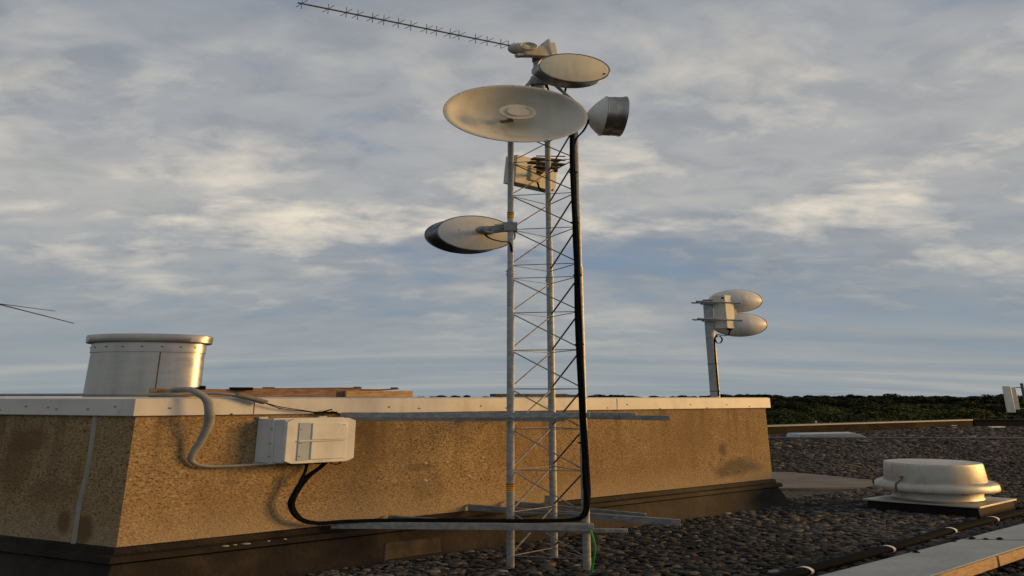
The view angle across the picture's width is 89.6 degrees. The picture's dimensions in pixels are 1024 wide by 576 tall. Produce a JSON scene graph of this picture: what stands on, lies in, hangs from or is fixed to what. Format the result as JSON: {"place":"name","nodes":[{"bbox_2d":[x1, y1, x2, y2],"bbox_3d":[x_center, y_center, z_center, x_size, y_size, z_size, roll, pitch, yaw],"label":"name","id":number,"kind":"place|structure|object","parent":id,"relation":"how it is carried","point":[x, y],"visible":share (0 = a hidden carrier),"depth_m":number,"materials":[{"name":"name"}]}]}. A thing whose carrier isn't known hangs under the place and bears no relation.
{"place":"outdoors","nodes":[
{"label":"outdoors","id":0,"kind":"place"},
{"bbox_2d":[0,0,1023,396],"label":"sky","id":1,"kind":"structure","parent":0,"point":[266,180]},
{"bbox_2d":[307,426,1023,575],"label":"gravel","id":2,"kind":"structure","parent":0,"point":[804,531],"depth_m":6.43,"materials":[{"name":"grey gravel"}]},
{"bbox_2d":[506,60,590,572],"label":"lattice tower","id":3,"kind":"structure","parent":2,"relation":"on","point":[551,470],"depth_m":5.65,"materials":[{"name":"metal"}]},
{"bbox_2d":[287,133,590,524],"bbox_3d":[-0.696,0.190,5.522,2.958,4.375,0.196,1,-12,-2],"label":"cable bundle","id":4,"kind":"object","parent":3,"relation":"attached to","point":[304,478],"visible":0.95,"depth_m":5.19,"materials":[{"name":"black rubber"}]},
{"bbox_2d":[424,215,516,253],"bbox_3d":[-0.496,-0.613,6.091,1.115,0.534,0.533,0,-12,0],"label":"dish antenna","id":5,"kind":"object","parent":3,"relation":"attached to","point":[470,234],"visible":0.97,"depth_m":6.08,"materials":[{"name":"white paint"}]},
{"bbox_2d":[443,85,587,142],"bbox_3d":[0.044,-1.810,5.781,1.551,0.668,0.713,0,-12,0],"label":"dish antenna","id":6,"kind":"object","parent":3,"relation":"attached to","point":[514,113],"visible":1,"depth_m":5.58,"materials":[{"name":"beige paint"}]},
{"bbox_2d":[508,39,557,61],"bbox_3d":[0.258,-2.953,6.357,0.617,0.270,0.184,4,-13,-17],"label":"radio unit","id":7,"kind":"object","parent":3,"relation":"attached to","point":[535,52],"visible":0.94,"depth_m":6.31,"materials":[{"name":"beige plastic"}]},
{"bbox_2d":[296,0,515,48],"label":"yagi antenna","id":8,"kind":"object","parent":7,"relation":"attached to","point":[398,23],"visible":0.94,"depth_m":6.00,"materials":[{"name":"metal"}]},
{"bbox_2d":[503,155,565,192],"bbox_3d":[0.278,-1.518,6.743,0.788,0.565,0.774,0,-12,0],"label":"panel antenna","id":9,"kind":"object","parent":3,"relation":"attached to","point":[523,177],"visible":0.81,"depth_m":6.86,"materials":[{"name":"beige paint"}]},
{"bbox_2d":[530,53,610,87],"bbox_3d":[0.701,-2.566,6.205,0.944,0.384,0.378,0,-12,0],"label":"dish antenna","id":10,"kind":"object","parent":3,"relation":"attached to","point":[567,70],"visible":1,"depth_m":6.07,"materials":[{"name":"metal"}]},
{"bbox_2d":[587,96,629,136],"bbox_3d":[1.016,-2.038,6.133,0.674,0.456,0.457,0,-12,0],"label":"dish antenna","id":11,"kind":"object","parent":3,"relation":"attached to","point":[607,116],"visible":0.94,"depth_m":5.97,"materials":[{"name":"white paint"}]},
{"bbox_2d":[575,119,588,142],"bbox_3d":[0.803,-1.807,6.000,0.248,0.432,0.030,6,-13,-26],"label":"feeder cable","id":12,"kind":"object","parent":11,"relation":"attached to","point":[583,130],"visible":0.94,"depth_m":6.01,"materials":[{"name":"black rubber"}]},
{"bbox_2d":[786,432,864,436],"bbox_3d":[13.296,6.200,21.736,3.164,0.210,0.700,0,-12,0],"label":"metal sheet","id":13,"kind":"object","parent":2,"relation":"on","point":[829,434],"visible":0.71,"depth_m":21.40,"materials":[{"name":"grey metal"}]},
{"bbox_2d":[770,508,1023,575],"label":"black pipe","id":14,"kind":"object","parent":2,"relation":"on","point":[813,568],"visible":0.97,"depth_m":5.59,"materials":[{"name":"plastic"}]},
{"bbox_2d":[820,523,1023,575],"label":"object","id":15,"kind":"object","parent":2,"relation":"on","point":[976,555],"visible":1,"depth_m":4.94,"materials":[{"name":"grey wood"}]},
{"bbox_2d":[1002,383,1023,412],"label":"panel antenna","id":16,"kind":"object","parent":2,"relation":"on","point":[1011,399],"visible":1,"depth_m":11.73,"materials":[{"name":"white paint"}]},
{"bbox_2d":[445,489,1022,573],"bbox_3d":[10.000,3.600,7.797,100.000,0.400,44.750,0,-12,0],"label":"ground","id":17,"kind":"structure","parent":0,"point":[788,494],"depth_m":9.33,"materials":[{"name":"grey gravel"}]},
{"bbox_2d":[0,397,791,575],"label":"rooftop block","id":18,"kind":"structure","parent":17,"relation":"on","point":[106,486],"depth_m":5.15,"materials":[{"name":"concrete"}]},
{"bbox_2d":[0,304,73,323],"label":"antenna rods","id":19,"kind":"object","parent":18,"relation":"on","point":[32,312],"visible":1,"depth_m":6.06,"materials":[{"name":"metal"}]},
{"bbox_2d":[82,333,213,396],"bbox_3d":[-5.620,1.227,7.918,1.905,0.972,0.804,0,-12,0],"label":"roof vent","id":20,"kind":"object","parent":18,"relation":"on","point":[132,362],"visible":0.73,"depth_m":7.63,"materials":[{"name":"metal"}]},
{"bbox_2d":[0,392,338,413],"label":"conduit","id":21,"kind":"object","parent":18,"relation":"on","point":[251,398],"visible":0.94,"depth_m":4.94,"materials":[{"name":"grey plastic"}]},
{"bbox_2d":[191,386,205,389],"bbox_3d":[-3.020,0.957,4.941,0.173,0.038,0.058,3,-12,-12],"label":"pipe clip","id":22,"kind":"object","parent":21,"relation":"attached to","point":[201,387],"visible":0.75,"depth_m":4.92,"materials":[{"name":"black metal"}]},
{"bbox_2d":[148,389,335,396],"bbox_3d":[-2.685,1.073,5.262,1.690,0.078,0.100,6,-13,-26],"label":"timber","id":23,"kind":"object","parent":18,"relation":"on","point":[287,393],"visible":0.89,"depth_m":5.30,"materials":[{"name":"brown wood"}]},
{"bbox_2d":[229,387,252,389],"bbox_3d":[-2.720,1.013,5.173,0.238,0.030,0.055,3,-12,-12],"label":"pipe clip","id":24,"kind":"object","parent":23,"relation":"attached to","point":[240,388],"visible":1,"depth_m":5.15,"materials":[{"name":"black metal"}]},
{"bbox_2d":[252,416,355,465],"bbox_3d":[-2.044,1.509,5.098,0.905,0.458,0.287,6,-13,-26],"label":"electrical enclosure","id":25,"kind":"object","parent":18,"relation":"attached to","point":[308,441],"visible":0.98,"depth_m":5.00,"materials":[{"name":"grey plastic"}]},
{"bbox_2d":[170,387,269,467],"bbox_3d":[-2.750,1.300,4.807,0.946,0.739,0.228,3,-12,-12],"label":"conduit","id":26,"kind":"object","parent":25,"relation":"attached to","point":[209,412],"visible":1,"depth_m":4.74,"materials":[{"name":"grey plastic"}]},
{"bbox_2d":[253,388,375,396],"bbox_3d":[-2.170,1.145,5.625,1.378,0.090,0.090,6,-13,-27],"label":"timber","id":27,"kind":"object","parent":18,"relation":"on","point":[340,392],"visible":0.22,"depth_m":5.70,"materials":[{"name":"brown wood"}]},
{"bbox_2d":[263,387,361,388],"bbox_3d":[-2.168,1.097,5.641,1.030,0.040,0.054,6,-13,-26],"label":"metal strap","id":28,"kind":"object","parent":27,"relation":"on","point":[327,388],"visible":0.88,"depth_m":5.73,"materials":[{"name":"metal"}]},
{"bbox_2d":[314,409,336,413],"bbox_3d":[-1.920,1.268,5.302,0.242,0.047,0.033,3,-12,-12],"label":"junction clip","id":29,"kind":"object","parent":18,"relation":"attached to","point":[324,412],"visible":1,"depth_m":5.29,"materials":[{"name":"black metal"}]},
{"bbox_2d":[344,391,412,396],"bbox_3d":[-1.505,1.202,5.848,0.751,0.070,0.100,6,-13,-26],"label":"timber","id":30,"kind":"object","parent":18,"relation":"on","point":[378,393],"visible":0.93,"depth_m":5.79,"materials":[{"name":"brown wood"}]},
{"bbox_2d":[359,387,398,390],"bbox_3d":[-1.534,1.163,5.884,0.478,0.058,0.037,4,-13,-19],"label":"metal strap","id":31,"kind":"object","parent":30,"relation":"on","point":[394,388],"visible":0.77,"depth_m":5.90,"materials":[{"name":"metal"}]},
{"bbox_2d":[340,411,669,421],"bbox_3d":[-0.096,1.432,5.784,3.528,0.090,1.025,0,-12,0],"label":"wall bracket","id":32,"kind":"object","parent":18,"relation":"attached to","point":[506,416],"depth_m":5.36,"materials":[{"name":"metal"}]},
{"bbox_2d":[331,495,680,532],"bbox_3d":[-0.046,2.390,5.559,3.508,0.244,1.046,0,-12,0],"label":"wall bracket","id":33,"kind":"object","parent":18,"relation":"attached to","point":[607,515],"depth_m":5.11,"materials":[{"name":"metal"}]},
{"bbox_2d":[589,530,595,572],"bbox_3d":[0.781,2.566,4.980,0.074,0.413,0.030,-6,-13,26],"label":"ground wire","id":34,"kind":"object","parent":33,"relation":"attached to","point":[594,552],"visible":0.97,"depth_m":4.96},
{"bbox_2d":[490,394,577,396],"bbox_3d":[0.320,1.414,6.784,1.229,0.040,0.213,2,-12,-8],"label":"metal plate","id":35,"kind":"object","parent":18,"relation":"on","point":[528,395],"visible":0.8,"depth_m":6.67,"materials":[{"name":"metal"}]},
{"bbox_2d":[702,299,719,396],"bbox_3d":[3.300,1.009,8.527,0.180,1.652,0.076,0,-12,0],"label":"antenna pole","id":36,"kind":"object","parent":18,"relation":"on","point":[709,327],"visible":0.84,"depth_m":8.50,"materials":[{"name":"metal"}]},
{"bbox_2d":[691,295,742,329],"bbox_3d":[3.421,0.420,8.627,0.766,0.595,0.240,0,-12,0],"label":"radio unit","id":37,"kind":"object","parent":36,"relation":"attached to","point":[724,310],"visible":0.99,"depth_m":8.59,"materials":[{"name":"beige paint"}]},
{"bbox_2d":[709,290,762,312],"bbox_3d":[3.806,0.210,8.758,0.901,0.402,0.249,-2,-12,9],"label":"dish antenna","id":38,"kind":"object","parent":37,"relation":"attached to","point":[749,300],"visible":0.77,"depth_m":8.69,"materials":[{"name":"white paint"}]},
{"bbox_2d":[714,313,767,336],"bbox_3d":[3.848,0.612,8.675,0.902,0.402,0.251,-2,-12,7],"label":"dish antenna","id":39,"kind":"object","parent":37,"relation":"attached to","point":[750,324],"visible":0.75,"depth_m":8.60,"materials":[{"name":"white paint"}]},
{"bbox_2d":[714,331,730,395],"bbox_3d":[3.471,1.227,8.419,0.288,1.061,0.032,-1,-12,7],"label":"feeder cable","id":40,"kind":"object","parent":36,"relation":"attached to","point":[716,336],"visible":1,"depth_m":8.47,"materials":[{"name":"black rubber"}]},
{"bbox_2d":[772,472,873,489],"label":"path","id":41,"kind":"structure","parent":17,"relation":"on","point":[796,481],"depth_m":10.28,"materials":[{"name":"concrete"}]},
{"bbox_2d":[767,419,972,433],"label":"parapet wall","id":42,"kind":"structure","parent":17,"relation":"on","point":[823,427],"depth_m":25.96,"materials":[{"name":"brown concrete"}]},
{"bbox_2d":[863,459,1016,518],"bbox_3d":[6.524,3.047,7.914,1.992,0.750,1.277,7,-14,-31],"label":"exhaust fan","id":43,"kind":"object","parent":17,"relation":"on","point":[946,487],"visible":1,"depth_m":7.58,"materials":[{"name":"metal"}]},
{"bbox_2d":[972,419,1023,426],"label":"parapet wall","id":44,"kind":"structure","parent":17,"relation":"on","point":[998,422],"depth_m":29.80,"materials":[{"name":"brown concrete"}]},
{"bbox_2d":[766,402,1020,422],"bbox_3d":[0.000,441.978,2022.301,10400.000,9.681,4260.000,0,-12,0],"label":"terrain","id":45,"kind":"structure","parent":0,"point":[989,404],"depth_m":446.66,"materials":[{"name":"green plant"}]},
{"bbox_2d":[419,393,1023,424],"bbox_3d":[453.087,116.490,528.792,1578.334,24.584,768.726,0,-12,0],"label":"forest","id":46,"kind":"object","parent":45,"relation":"on","point":[816,408],"visible":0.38,"depth_m":262.12,"materials":[{"name":"green plant"}]},
{"bbox_2d":[767,422,814,424],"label":"tree","id":47,"kind":"object","parent":45,"relation":"on","point":[786,423],"visible":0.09,"depth_m":135.38,"materials":[{"name":"green plant"}]},
{"bbox_2d":[863,418,909,421],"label":"tree","id":48,"kind":"object","parent":45,"relation":"on","point":[882,420],"visible":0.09,"depth_m":142.31,"materials":[{"name":"green plant"}]}
]}

